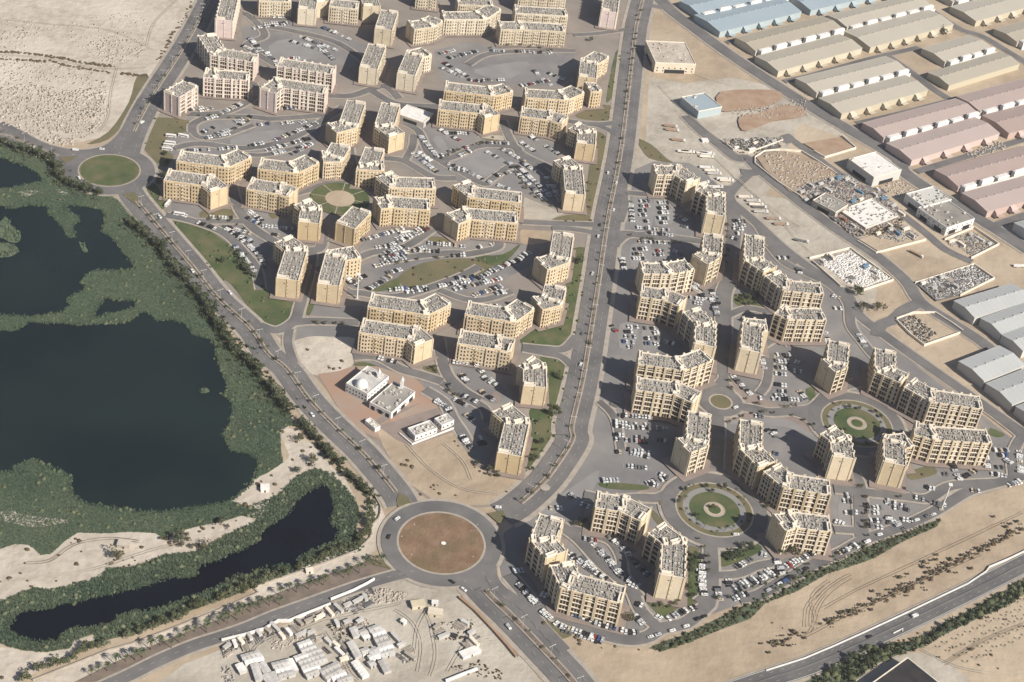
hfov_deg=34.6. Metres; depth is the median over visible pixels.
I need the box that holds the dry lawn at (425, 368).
[423,366,438,372]
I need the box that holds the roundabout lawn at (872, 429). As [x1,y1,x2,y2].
[834,408,880,438]
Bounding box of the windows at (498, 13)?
[444,13,499,34]
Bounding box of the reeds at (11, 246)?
[0,242,19,257]
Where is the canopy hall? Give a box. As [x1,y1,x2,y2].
[400,104,433,127]
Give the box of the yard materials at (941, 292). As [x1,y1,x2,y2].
[919,265,990,298]
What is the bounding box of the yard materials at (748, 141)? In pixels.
[725,137,782,150]
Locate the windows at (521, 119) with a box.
[519,119,559,139]
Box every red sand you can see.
[716,89,782,111]
[738,105,804,130]
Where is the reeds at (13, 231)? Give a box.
[0,217,20,240]
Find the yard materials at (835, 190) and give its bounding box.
[799,174,865,200]
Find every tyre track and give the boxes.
[0,539,197,580]
[0,541,198,582]
[3,19,153,49]
[15,55,143,68]
[29,537,139,561]
[31,539,135,563]
[252,602,402,650]
[256,604,402,649]
[395,610,420,670]
[398,609,423,671]
[406,444,494,494]
[408,443,492,492]
[425,613,434,673]
[703,143,800,225]
[703,145,798,225]
[714,156,815,254]
[715,155,817,254]
[803,553,981,636]
[807,555,983,637]
[810,579,829,631]
[811,573,851,626]
[812,582,830,633]
[814,575,852,615]
[816,577,850,627]
[818,578,853,629]
[825,511,1022,606]
[827,513,1023,608]
[921,649,1023,674]
[923,648,997,671]
[944,623,1022,662]
[948,626,1020,663]
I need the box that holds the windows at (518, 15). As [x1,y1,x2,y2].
[518,15,564,21]
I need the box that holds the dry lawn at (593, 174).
[586,132,605,214]
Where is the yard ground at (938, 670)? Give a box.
[856,653,971,681]
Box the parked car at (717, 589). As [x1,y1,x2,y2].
[714,588,721,591]
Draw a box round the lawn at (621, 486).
[598,482,649,489]
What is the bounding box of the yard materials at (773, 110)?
[734,94,808,118]
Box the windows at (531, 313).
[466,313,532,338]
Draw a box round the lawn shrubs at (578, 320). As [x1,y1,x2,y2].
[533,274,584,341]
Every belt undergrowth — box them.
[0,138,103,199]
[119,216,305,416]
[231,246,255,278]
[293,419,380,511]
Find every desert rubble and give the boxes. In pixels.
[0,18,41,50]
[0,56,106,86]
[0,81,110,142]
[48,9,148,42]
[48,86,107,125]
[53,136,73,145]
[78,37,142,63]
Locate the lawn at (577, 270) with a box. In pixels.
[568,247,584,283]
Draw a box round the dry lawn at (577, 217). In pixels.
[553,215,590,220]
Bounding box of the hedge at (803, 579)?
[653,521,935,649]
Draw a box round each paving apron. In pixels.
[158,103,202,118]
[158,189,233,212]
[175,168,255,187]
[193,52,262,82]
[198,84,253,100]
[212,7,243,40]
[240,197,298,217]
[253,7,293,18]
[253,102,331,114]
[255,172,319,192]
[267,257,312,302]
[275,75,339,94]
[286,219,325,244]
[293,6,319,27]
[310,266,364,307]
[318,161,354,181]
[320,117,368,147]
[324,16,360,26]
[328,227,375,249]
[349,165,387,189]
[352,333,437,368]
[353,60,388,87]
[358,16,375,22]
[361,308,454,334]
[368,120,408,156]
[368,191,438,207]
[370,26,400,48]
[371,212,432,229]
[391,69,435,94]
[401,35,445,46]
[411,0,439,11]
[432,114,503,136]
[436,227,520,244]
[439,95,515,112]
[441,28,495,36]
[445,199,523,222]
[449,343,518,373]
[457,315,537,342]
[481,425,532,479]
[491,35,567,48]
[509,379,548,409]
[514,120,567,142]
[517,102,586,116]
[517,529,567,583]
[525,245,575,288]
[532,303,568,331]
[535,582,629,634]
[548,174,586,214]
[560,141,597,164]
[573,71,610,87]
[582,508,652,550]
[583,101,603,109]
[595,3,620,30]
[624,393,701,427]
[626,368,716,390]
[627,280,697,298]
[629,302,678,330]
[632,547,688,608]
[641,182,691,207]
[660,427,711,481]
[669,328,717,373]
[683,204,725,240]
[692,249,723,290]
[726,435,762,495]
[728,334,769,379]
[732,250,764,293]
[747,488,831,523]
[751,293,822,313]
[755,531,832,560]
[767,324,826,345]
[803,448,855,486]
[806,356,849,399]
[861,364,890,406]
[869,451,915,493]
[887,400,980,428]
[910,458,991,470]
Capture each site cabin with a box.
[235,662,246,674]
[240,650,260,662]
[244,654,263,666]
[250,663,262,681]
[258,661,270,673]
[262,672,273,681]
[268,671,280,681]
[271,659,288,670]
[274,664,291,672]
[277,670,295,680]
[286,658,298,672]
[293,652,308,663]
[297,639,312,648]
[297,652,324,664]
[299,643,316,652]
[299,656,327,668]
[301,664,320,675]
[304,668,319,679]
[307,647,321,655]
[319,661,340,676]
[323,667,342,681]
[330,670,346,681]
[336,674,352,681]
[346,640,361,659]
[349,626,360,638]
[351,659,369,679]
[358,628,368,634]
[360,632,370,641]
[360,646,369,656]
[367,624,381,634]
[367,651,381,661]
[367,660,376,668]
[368,646,378,654]
[371,628,386,637]
[373,634,388,643]
[376,638,391,646]
[377,643,394,651]
[378,659,391,674]
[380,648,395,658]
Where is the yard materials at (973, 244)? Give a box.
[952,232,994,254]
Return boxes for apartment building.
[163,79,197,115]
[163,168,227,209]
[176,149,251,184]
[197,33,258,80]
[202,67,249,98]
[215,0,240,38]
[246,177,297,214]
[257,0,291,16]
[257,154,319,189]
[259,76,328,112]
[273,234,308,298]
[276,57,336,92]
[292,198,322,241]
[297,0,317,25]
[314,0,329,17]
[315,245,361,303]
[319,142,350,179]
[325,99,365,145]
[328,0,359,24]
[334,205,370,245]
[354,146,384,186]
[357,317,433,363]
[358,0,380,21]
[358,43,386,85]
[367,292,450,332]
[372,102,404,153]
[372,194,430,227]
[373,9,398,45]
[374,170,435,205]
[395,47,431,91]
[405,15,442,44]
[415,0,436,9]
[436,99,499,133]
[440,5,500,34]
[443,80,512,110]
[443,206,518,240]
[451,179,521,219]
[454,0,492,10]
[455,328,515,369]
[463,299,534,338]
[489,402,530,475]
[495,20,565,46]
[511,4,567,30]
[514,0,565,7]
[515,355,547,405]
[518,106,568,139]
[521,85,584,114]
[525,512,567,581]
[530,283,566,327]
[532,231,574,285]
[544,560,626,625]
[551,155,585,211]
[565,121,596,161]
[576,51,608,89]
[583,82,601,107]
[590,490,651,544]
[598,0,619,28]
[631,375,701,423]
[633,347,713,387]
[634,258,694,293]
[635,284,687,328]
[641,521,687,601]
[648,164,699,203]
[670,410,711,475]
[677,306,716,358]
[690,183,725,233]
[690,232,723,285]
[732,418,776,489]
[734,316,768,374]
[738,233,776,292]
[757,462,831,514]
[759,270,823,310]
[765,509,831,555]
[768,303,826,341]
[813,425,856,480]
[814,339,850,393]
[867,347,909,405]
[875,431,914,487]
[896,377,982,428]
[909,420,992,465]
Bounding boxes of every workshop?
[846,151,901,186]
[903,186,951,211]
[916,201,974,235]
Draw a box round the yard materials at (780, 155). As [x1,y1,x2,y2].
[764,151,831,187]
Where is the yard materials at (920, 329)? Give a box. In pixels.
[900,315,934,342]
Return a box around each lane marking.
[114,571,410,681]
[119,185,393,504]
[137,189,405,491]
[506,1,648,520]
[509,2,635,500]
[749,560,1019,679]
[777,571,1018,680]
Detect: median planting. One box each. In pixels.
[137,200,394,490]
[524,22,637,500]
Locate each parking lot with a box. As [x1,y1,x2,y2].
[166,108,323,155]
[171,201,219,225]
[220,209,293,268]
[241,18,366,64]
[296,326,356,338]
[308,302,363,320]
[348,225,542,294]
[361,359,401,370]
[400,126,557,209]
[424,380,495,465]
[434,42,575,85]
[453,364,514,405]
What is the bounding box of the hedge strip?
[650,521,938,650]
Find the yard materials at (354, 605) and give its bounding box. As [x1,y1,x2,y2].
[294,590,369,623]
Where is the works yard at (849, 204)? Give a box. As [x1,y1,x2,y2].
[799,173,897,235]
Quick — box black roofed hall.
[873,657,937,681]
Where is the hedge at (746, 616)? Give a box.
[660,518,940,651]
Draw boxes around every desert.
[0,0,194,143]
[160,580,540,681]
[635,77,881,310]
[766,123,1023,425]
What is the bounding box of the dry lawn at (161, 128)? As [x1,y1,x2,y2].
[144,117,188,166]
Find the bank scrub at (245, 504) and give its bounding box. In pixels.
[0,430,311,586]
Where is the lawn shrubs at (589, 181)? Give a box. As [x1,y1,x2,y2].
[587,136,604,207]
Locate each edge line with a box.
[730,554,1022,681]
[788,573,1023,681]
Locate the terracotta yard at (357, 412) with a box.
[318,366,437,438]
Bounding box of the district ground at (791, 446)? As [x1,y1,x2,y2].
[500,161,1023,635]
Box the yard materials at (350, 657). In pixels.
[334,635,353,658]
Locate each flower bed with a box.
[708,505,720,513]
[851,419,862,426]
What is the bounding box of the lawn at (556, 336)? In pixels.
[520,283,578,345]
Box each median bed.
[134,0,208,131]
[136,201,396,491]
[483,589,575,681]
[520,0,642,502]
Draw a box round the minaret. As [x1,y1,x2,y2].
[400,377,403,388]
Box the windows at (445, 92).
[445,92,511,110]
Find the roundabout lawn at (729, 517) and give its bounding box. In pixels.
[689,492,739,526]
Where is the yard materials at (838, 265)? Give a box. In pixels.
[818,250,890,286]
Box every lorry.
[663,124,677,127]
[665,127,678,131]
[671,138,685,141]
[699,154,713,158]
[699,165,713,168]
[701,152,714,155]
[704,168,718,171]
[707,172,721,175]
[709,185,722,188]
[716,177,730,179]
[719,179,733,181]
[738,195,752,198]
[746,199,760,202]
[749,203,763,205]
[752,205,766,208]
[753,210,767,212]
[766,216,780,220]
[773,222,788,225]
[793,238,808,243]
[909,249,923,257]
[1013,264,1023,267]
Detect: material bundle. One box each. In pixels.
[224,650,233,658]
[227,634,237,644]
[240,643,250,651]
[253,636,265,643]
[284,632,295,639]
[290,624,300,634]
[305,633,315,639]
[314,607,324,613]
[315,634,324,642]
[322,646,331,653]
[326,602,335,610]
[337,600,344,608]
[339,640,347,648]
[340,642,348,652]
[341,623,349,629]
[341,663,352,669]
[351,605,364,614]
[361,599,373,607]
[396,652,406,660]
[402,645,414,652]
[434,628,445,634]
[453,620,466,630]
[461,639,473,647]
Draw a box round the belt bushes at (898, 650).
[812,579,1023,681]
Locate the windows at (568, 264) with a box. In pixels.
[538,264,568,284]
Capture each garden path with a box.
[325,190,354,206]
[704,502,724,516]
[706,503,722,514]
[847,417,866,429]
[849,418,864,427]
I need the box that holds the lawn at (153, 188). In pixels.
[147,183,164,208]
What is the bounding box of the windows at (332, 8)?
[329,8,356,24]
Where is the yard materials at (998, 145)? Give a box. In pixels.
[965,141,1005,157]
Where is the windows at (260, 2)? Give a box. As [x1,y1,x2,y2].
[260,2,289,16]
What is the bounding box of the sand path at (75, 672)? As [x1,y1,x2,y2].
[36,501,384,681]
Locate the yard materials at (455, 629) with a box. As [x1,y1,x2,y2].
[439,619,473,640]
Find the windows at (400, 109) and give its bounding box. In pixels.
[373,109,400,152]
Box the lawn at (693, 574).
[688,552,700,589]
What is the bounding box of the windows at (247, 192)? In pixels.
[247,192,287,213]
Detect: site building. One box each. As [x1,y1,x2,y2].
[680,92,721,118]
[811,192,847,216]
[841,198,898,229]
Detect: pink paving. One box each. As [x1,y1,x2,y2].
[239,181,247,189]
[491,390,500,401]
[638,468,711,492]
[710,374,716,380]
[726,413,811,431]
[730,378,789,406]
[903,418,913,429]
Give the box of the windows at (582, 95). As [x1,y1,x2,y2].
[526,95,582,114]
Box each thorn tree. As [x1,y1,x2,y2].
[109,543,124,558]
[199,537,210,549]
[292,434,304,440]
[307,452,318,465]
[625,611,635,621]
[787,546,802,555]
[858,300,869,310]
[872,301,887,310]
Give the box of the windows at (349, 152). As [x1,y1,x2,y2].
[323,152,349,179]
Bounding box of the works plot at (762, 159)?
[757,151,834,193]
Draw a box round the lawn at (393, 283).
[372,278,400,291]
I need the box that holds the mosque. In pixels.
[345,366,388,402]
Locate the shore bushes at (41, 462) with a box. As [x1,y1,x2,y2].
[21,320,262,511]
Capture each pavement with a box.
[0,98,137,149]
[60,146,157,195]
[96,570,405,681]
[115,188,420,508]
[119,0,218,152]
[165,212,267,289]
[173,106,342,150]
[185,82,260,117]
[186,105,338,132]
[188,123,255,139]
[199,218,243,224]
[228,184,279,246]
[242,11,277,65]
[246,141,312,157]
[263,254,318,334]
[266,24,362,62]
[281,329,300,362]
[296,316,357,326]
[298,147,357,196]
[307,234,329,253]
[315,264,483,298]
[328,83,403,98]
[352,353,440,385]
[359,247,398,261]
[369,90,436,109]
[377,498,504,589]
[379,241,505,265]
[384,156,456,181]
[384,229,437,255]
[401,134,418,160]
[402,125,455,172]
[421,386,475,446]
[431,336,483,399]
[438,287,514,303]
[439,385,492,420]
[443,156,536,187]
[444,142,551,194]
[457,576,599,681]
[464,48,575,65]
[487,0,654,527]
[497,570,569,647]
[499,120,551,169]
[501,547,719,646]
[521,218,593,227]
[522,334,572,353]
[522,351,570,366]
[552,225,591,235]
[562,522,661,627]
[568,118,612,126]
[569,525,598,539]
[573,27,624,36]
[574,119,611,133]
[583,489,659,503]
[590,538,645,594]
[595,400,626,449]
[620,230,701,244]
[620,231,644,247]
[624,189,676,222]
[653,0,1023,253]
[657,471,770,550]
[680,115,995,350]
[692,553,720,599]
[699,387,745,418]
[710,419,726,469]
[712,197,743,375]
[713,180,1023,427]
[719,558,775,580]
[723,553,1023,681]
[729,174,797,263]
[731,305,772,318]
[736,475,1023,604]
[740,133,795,176]
[744,378,860,417]
[754,354,775,395]
[765,247,909,383]
[782,47,920,82]
[806,391,908,457]
[833,477,1001,503]
[833,524,854,534]
[851,473,870,536]
[869,185,973,263]
[870,300,920,336]
[894,57,944,98]
[913,138,1023,173]
[937,11,1023,63]
[983,410,1014,434]
[1005,435,1023,475]
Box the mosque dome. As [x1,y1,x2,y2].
[355,378,367,389]
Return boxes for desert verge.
[88,74,148,143]
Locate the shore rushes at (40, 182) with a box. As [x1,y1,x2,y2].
[0,155,46,189]
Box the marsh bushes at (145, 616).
[0,473,352,648]
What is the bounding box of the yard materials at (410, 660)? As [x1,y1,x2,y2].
[401,654,416,663]
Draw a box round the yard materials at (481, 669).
[451,659,502,678]
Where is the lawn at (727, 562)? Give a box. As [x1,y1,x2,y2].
[721,544,761,566]
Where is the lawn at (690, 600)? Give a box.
[687,551,698,608]
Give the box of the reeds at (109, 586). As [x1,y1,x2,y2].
[0,467,366,651]
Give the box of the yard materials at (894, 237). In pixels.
[875,227,919,241]
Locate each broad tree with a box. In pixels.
[17,672,27,681]
[23,667,31,678]
[32,661,44,670]
[45,661,53,668]
[49,653,58,663]
[55,658,63,665]
[63,656,70,663]
[69,651,77,659]
[74,647,83,653]
[79,640,87,652]
[84,640,93,648]
[92,640,100,647]
[99,637,110,646]
[122,629,133,638]
[135,627,145,634]
[137,622,147,629]
[147,620,159,629]
[155,615,164,624]
[157,616,169,622]
[171,611,181,619]
[179,609,188,616]
[188,600,199,609]
[195,597,203,606]
[200,599,209,606]
[216,590,228,598]
[227,585,239,593]
[244,577,254,585]
[254,576,264,583]
[259,572,269,581]
[265,569,277,577]
[277,565,288,573]
[296,560,306,568]
[305,556,311,564]
[310,558,318,563]
[319,550,328,556]
[325,548,335,556]
[330,545,338,554]
[337,543,344,551]
[348,541,357,548]
[354,540,361,545]
[356,533,363,541]
[359,530,367,535]
[363,510,372,518]
[363,527,371,534]
[364,516,372,527]
[367,504,375,509]
[367,516,375,522]
[854,284,863,294]
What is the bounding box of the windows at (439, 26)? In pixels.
[409,26,441,44]
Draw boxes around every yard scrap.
[220,632,275,653]
[297,592,367,625]
[326,620,368,638]
[432,619,473,640]
[724,139,781,152]
[802,175,902,235]
[836,215,902,235]
[900,315,936,341]
[921,265,988,292]
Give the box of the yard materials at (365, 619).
[327,618,367,635]
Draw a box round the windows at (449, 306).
[369,306,449,331]
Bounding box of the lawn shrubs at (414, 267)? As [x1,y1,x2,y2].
[413,259,487,279]
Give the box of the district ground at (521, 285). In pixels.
[144,0,627,506]
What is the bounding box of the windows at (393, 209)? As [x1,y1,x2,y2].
[381,209,428,226]
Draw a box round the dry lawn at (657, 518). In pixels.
[651,510,662,524]
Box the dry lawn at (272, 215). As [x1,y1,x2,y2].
[269,213,280,217]
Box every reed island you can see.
[0,217,20,242]
[0,242,18,256]
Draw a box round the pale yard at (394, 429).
[375,402,452,445]
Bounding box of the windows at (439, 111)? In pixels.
[437,111,490,133]
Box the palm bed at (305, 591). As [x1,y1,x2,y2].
[75,559,390,681]
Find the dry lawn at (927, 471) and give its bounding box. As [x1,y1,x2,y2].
[907,466,936,479]
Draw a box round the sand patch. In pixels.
[540,484,549,490]
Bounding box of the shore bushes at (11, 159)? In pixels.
[0,156,41,184]
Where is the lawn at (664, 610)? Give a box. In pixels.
[645,597,678,615]
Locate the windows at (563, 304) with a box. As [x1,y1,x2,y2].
[541,304,563,326]
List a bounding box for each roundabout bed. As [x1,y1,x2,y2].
[677,483,751,535]
[822,401,891,445]
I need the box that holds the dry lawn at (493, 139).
[482,134,504,140]
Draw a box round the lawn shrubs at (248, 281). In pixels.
[175,222,289,317]
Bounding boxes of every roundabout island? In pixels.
[79,155,139,185]
[399,513,483,572]
[710,395,730,407]
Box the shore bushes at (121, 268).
[23,203,138,316]
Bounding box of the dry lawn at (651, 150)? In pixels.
[638,139,672,162]
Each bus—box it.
[162,146,172,150]
[163,142,173,146]
[164,199,170,206]
[166,133,175,137]
[174,211,184,215]
[178,133,188,137]
[400,230,410,234]
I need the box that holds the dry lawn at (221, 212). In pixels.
[199,209,233,217]
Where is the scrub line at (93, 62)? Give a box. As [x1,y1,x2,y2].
[0,1,192,76]
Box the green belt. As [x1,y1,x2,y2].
[806,580,1023,681]
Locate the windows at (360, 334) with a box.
[359,334,421,361]
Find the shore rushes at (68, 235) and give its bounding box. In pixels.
[0,203,136,318]
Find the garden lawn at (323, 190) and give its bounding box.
[310,183,369,214]
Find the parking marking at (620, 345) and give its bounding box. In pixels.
[188,25,1023,644]
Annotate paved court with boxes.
[230,130,283,144]
[269,38,322,60]
[433,136,447,152]
[452,149,511,175]
[474,62,529,78]
[540,470,598,514]
[618,321,637,349]
[629,241,651,271]
[632,197,652,228]
[641,324,659,351]
[652,198,674,226]
[726,418,814,435]
[838,495,851,524]
[869,499,887,511]
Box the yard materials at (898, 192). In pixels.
[879,180,913,196]
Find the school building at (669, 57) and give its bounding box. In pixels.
[644,40,695,73]
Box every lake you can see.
[0,158,42,188]
[0,205,133,316]
[0,312,258,512]
[10,484,338,642]
[94,297,136,316]
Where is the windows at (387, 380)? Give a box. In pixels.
[346,380,387,400]
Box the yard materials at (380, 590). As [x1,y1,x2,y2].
[368,588,406,604]
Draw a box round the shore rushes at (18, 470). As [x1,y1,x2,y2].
[0,310,261,514]
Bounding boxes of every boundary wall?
[32,549,357,680]
[221,602,330,640]
[330,578,374,599]
[361,496,381,545]
[399,427,453,444]
[445,667,477,681]
[458,596,517,656]
[720,139,782,153]
[754,148,837,174]
[755,163,803,199]
[766,551,1023,670]
[809,247,893,290]
[814,135,855,157]
[857,238,925,252]
[896,311,963,331]
[896,319,959,345]
[915,263,994,295]
[944,226,999,258]
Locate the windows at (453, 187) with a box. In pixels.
[453,187,520,216]
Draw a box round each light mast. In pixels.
[354,273,360,300]
[939,483,952,510]
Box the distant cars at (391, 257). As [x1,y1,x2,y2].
[173,15,1023,548]
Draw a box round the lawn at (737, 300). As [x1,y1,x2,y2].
[733,293,763,306]
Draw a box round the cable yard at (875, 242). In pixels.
[860,226,923,250]
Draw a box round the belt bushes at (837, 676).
[823,581,1023,681]
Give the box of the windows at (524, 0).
[524,0,564,7]
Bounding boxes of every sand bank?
[0,426,354,600]
[0,511,70,526]
[0,636,94,681]
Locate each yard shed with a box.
[117,539,131,548]
[260,484,269,491]
[305,567,313,573]
[400,618,406,625]
[410,599,425,609]
[428,607,442,617]
[432,599,438,605]
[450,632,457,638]
[459,645,481,659]
[701,138,708,142]
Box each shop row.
[407,420,436,440]
[434,413,453,429]
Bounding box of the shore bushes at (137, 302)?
[101,297,139,317]
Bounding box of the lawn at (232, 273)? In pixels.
[173,220,292,325]
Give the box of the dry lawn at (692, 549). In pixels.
[689,546,698,552]
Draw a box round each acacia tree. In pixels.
[11,141,18,148]
[17,142,24,147]
[22,144,33,151]
[33,145,42,154]
[45,150,54,158]
[52,160,60,166]
[53,168,63,177]
[68,176,79,185]
[72,181,84,187]
[81,179,92,190]
[136,222,144,230]
[140,225,148,232]
[143,230,151,237]
[152,238,158,246]
[156,239,167,244]
[159,244,165,250]
[162,253,171,259]
[169,259,178,267]
[172,530,186,543]
[174,266,189,275]
[180,266,188,277]
[193,286,200,294]
[200,294,206,300]
[204,298,213,305]
[205,305,218,315]
[212,317,221,324]
[214,320,224,327]
[217,516,226,524]
[218,322,227,331]
[225,335,233,341]
[229,343,243,350]
[239,257,246,262]
[241,262,249,269]
[241,352,253,359]
[249,359,258,365]
[254,363,265,371]
[265,380,276,387]
[269,383,282,393]
[270,392,282,399]
[279,396,289,402]
[280,399,293,408]
[301,420,312,430]
[307,425,317,434]
[314,434,322,441]
[322,442,329,451]
[325,448,333,458]
[329,450,338,457]
[337,456,346,463]
[343,469,353,475]
[360,482,368,491]
[576,253,584,262]
[686,582,692,589]
[689,566,696,570]
[846,651,855,658]
[846,657,853,663]
[863,655,873,664]
[884,641,891,648]
[943,620,951,626]
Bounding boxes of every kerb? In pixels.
[78,154,140,186]
[397,511,485,574]
[675,482,753,537]
[709,394,732,409]
[821,400,893,447]
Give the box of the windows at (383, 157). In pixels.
[356,157,383,186]
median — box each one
[0,132,58,155]
[133,0,210,131]
[135,200,397,492]
[482,589,577,681]
[518,0,643,503]
[757,563,1023,681]
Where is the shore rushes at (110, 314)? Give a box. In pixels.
[91,296,139,317]
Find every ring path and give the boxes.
[683,487,745,531]
[828,404,885,442]
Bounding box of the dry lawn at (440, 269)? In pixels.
[398,258,491,286]
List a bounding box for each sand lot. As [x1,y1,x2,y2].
[295,336,354,374]
[378,428,517,504]
[478,135,503,140]
[520,230,551,244]
[523,197,563,219]
[864,307,882,320]
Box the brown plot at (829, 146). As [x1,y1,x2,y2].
[804,137,853,154]
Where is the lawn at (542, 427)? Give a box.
[526,356,564,470]
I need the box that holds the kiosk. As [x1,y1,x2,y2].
[365,418,379,431]
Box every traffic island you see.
[59,156,75,162]
[123,192,138,206]
[368,559,391,568]
[397,493,412,506]
[488,510,505,523]
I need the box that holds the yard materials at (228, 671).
[221,666,234,681]
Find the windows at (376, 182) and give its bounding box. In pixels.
[375,182,434,205]
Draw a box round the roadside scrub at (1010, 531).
[760,523,1023,653]
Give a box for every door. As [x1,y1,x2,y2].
[403,118,416,124]
[664,69,684,73]
[817,206,828,214]
[852,169,865,181]
[878,178,892,184]
[907,202,916,211]
[919,214,926,222]
[933,224,941,232]
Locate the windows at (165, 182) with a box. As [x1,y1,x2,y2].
[165,182,216,208]
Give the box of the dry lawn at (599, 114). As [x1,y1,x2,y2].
[575,105,610,120]
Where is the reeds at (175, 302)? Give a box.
[0,145,293,587]
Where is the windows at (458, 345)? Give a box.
[456,345,508,369]
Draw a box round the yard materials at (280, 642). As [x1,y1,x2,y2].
[271,633,318,649]
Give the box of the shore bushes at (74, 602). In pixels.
[59,501,341,638]
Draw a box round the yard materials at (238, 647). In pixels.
[221,629,277,655]
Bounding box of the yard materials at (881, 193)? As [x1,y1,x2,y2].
[855,191,905,226]
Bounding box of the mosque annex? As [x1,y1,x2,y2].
[369,381,414,418]
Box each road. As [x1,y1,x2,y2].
[0,98,146,153]
[0,128,73,165]
[63,147,154,193]
[101,570,407,681]
[116,0,218,152]
[118,188,417,506]
[165,213,264,289]
[174,106,343,149]
[186,82,258,115]
[188,105,343,131]
[190,124,253,138]
[199,219,243,222]
[228,184,278,244]
[242,11,276,64]
[248,144,300,156]
[258,253,316,332]
[259,24,361,60]
[284,328,297,362]
[293,318,357,324]
[298,148,356,194]
[308,234,327,252]
[315,265,482,297]
[328,84,402,98]
[353,353,443,383]
[360,247,405,259]
[370,90,437,108]
[380,241,503,262]
[381,501,500,586]
[382,227,436,254]
[384,156,455,179]
[402,134,416,161]
[403,121,456,171]
[422,387,473,445]
[434,336,482,399]
[437,157,536,186]
[438,288,512,301]
[441,382,490,419]
[442,143,554,196]
[460,576,593,681]
[466,48,575,64]
[485,566,569,652]
[491,0,652,523]
[499,120,551,168]
[504,545,717,644]
[521,219,612,226]
[522,335,579,352]
[522,346,574,366]
[552,226,608,244]
[563,523,660,627]
[566,526,582,532]
[568,118,622,125]
[573,27,630,35]
[574,120,615,132]
[583,490,663,501]
[591,536,642,597]
[597,400,624,448]
[609,401,619,407]
[611,232,646,246]
[616,190,679,221]
[616,231,700,243]
[635,4,668,9]
[655,0,1023,251]
[661,473,767,547]
[681,115,994,349]
[694,548,718,602]
[700,387,742,415]
[707,180,1023,431]
[709,374,728,387]
[709,412,724,468]
[716,185,741,375]
[716,560,774,578]
[718,378,734,392]
[721,306,771,318]
[725,172,800,263]
[729,553,1023,681]
[738,473,1023,602]
[740,133,793,175]
[742,379,859,415]
[756,353,773,394]
[766,246,908,383]
[767,339,789,345]
[783,46,920,82]
[786,137,842,174]
[793,410,814,430]
[809,392,904,455]
[834,479,1000,501]
[834,526,859,533]
[853,473,868,538]
[855,97,955,124]
[865,185,972,262]
[871,299,925,337]
[887,56,950,98]
[914,138,1023,173]
[935,10,1023,62]
[982,402,1021,434]
[985,212,1023,229]
[1008,432,1023,480]
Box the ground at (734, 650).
[0,0,1023,681]
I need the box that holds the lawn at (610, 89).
[606,50,617,101]
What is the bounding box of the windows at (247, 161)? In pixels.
[178,161,250,184]
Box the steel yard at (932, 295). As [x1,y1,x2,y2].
[917,266,990,300]
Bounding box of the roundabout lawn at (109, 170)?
[81,155,137,184]
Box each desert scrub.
[0,84,101,143]
[47,87,104,113]
[105,556,135,568]
[167,534,188,544]
[328,359,356,369]
[400,459,413,468]
[574,636,639,650]
[829,553,938,627]
[897,632,922,641]
[906,566,972,595]
[938,615,1015,657]
[992,515,1018,527]
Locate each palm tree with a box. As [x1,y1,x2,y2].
[103,661,111,670]
[110,652,120,663]
[130,648,140,660]
[138,647,147,657]
[146,636,156,649]
[156,634,166,645]
[174,632,184,642]
[181,627,189,636]
[203,621,211,632]
[214,614,223,624]
[220,610,229,621]
[233,608,243,620]
[240,602,248,613]
[247,601,255,611]
[256,596,264,607]
[265,594,275,605]
[276,595,284,604]
[277,586,284,594]
[286,582,293,591]
[293,582,301,591]
[304,578,312,588]
[318,574,328,584]
[340,569,348,577]
[345,565,354,574]
[355,561,364,573]
[363,555,369,565]
[378,552,387,564]
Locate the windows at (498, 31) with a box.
[498,31,564,46]
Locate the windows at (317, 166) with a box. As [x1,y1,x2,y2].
[259,166,318,189]
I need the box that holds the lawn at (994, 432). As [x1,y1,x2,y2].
[989,428,1004,436]
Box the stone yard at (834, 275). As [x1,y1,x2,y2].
[814,249,889,287]
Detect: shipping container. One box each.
[222,642,230,650]
[232,639,237,647]
[237,636,244,644]
[246,632,252,640]
[255,628,262,636]
[263,626,271,633]
[269,621,279,631]
[278,631,285,639]
[285,627,292,635]
[295,618,303,626]
[295,629,307,637]
[304,615,315,624]
[307,628,315,634]
[314,612,324,621]
[324,636,331,645]
[325,606,334,617]
[332,640,339,647]
[333,603,343,613]
[333,619,339,627]
[334,646,344,655]
[339,655,348,662]
[343,601,351,607]
[343,617,351,624]
[352,595,363,603]
[355,616,364,623]
[362,593,367,601]
[390,631,400,642]
[396,640,405,648]
[404,650,415,661]
[432,622,440,630]
[437,631,449,639]
[460,618,469,626]
[467,628,475,635]
[469,635,479,646]
[855,188,863,194]
[897,210,905,216]
[948,238,956,242]
[957,240,965,246]
[976,236,984,242]
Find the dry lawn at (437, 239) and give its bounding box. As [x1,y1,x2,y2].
[429,236,453,246]
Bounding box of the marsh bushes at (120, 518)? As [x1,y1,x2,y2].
[0,146,285,536]
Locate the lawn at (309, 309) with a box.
[306,303,313,314]
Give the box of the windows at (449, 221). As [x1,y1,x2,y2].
[449,221,516,240]
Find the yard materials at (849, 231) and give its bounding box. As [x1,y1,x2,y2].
[835,218,863,234]
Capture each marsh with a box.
[0,148,292,577]
[0,469,361,651]
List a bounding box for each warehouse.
[679,0,789,16]
[693,0,801,37]
[734,16,844,56]
[754,34,861,76]
[790,0,885,15]
[794,56,910,98]
[817,75,927,119]
[827,0,934,29]
[844,9,953,52]
[861,98,980,143]
[885,117,999,165]
[921,35,996,67]
[926,52,1019,90]
[933,146,1023,193]
[939,0,971,6]
[949,0,1023,26]
[952,283,1023,324]
[956,78,1023,117]
[957,345,1023,388]
[960,176,1023,218]
[978,303,1023,340]
[981,105,1023,138]
[983,368,1023,411]
[992,20,1023,49]
[999,326,1023,357]
[1012,220,1023,238]
[1013,403,1023,422]
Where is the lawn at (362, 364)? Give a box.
[354,362,378,366]

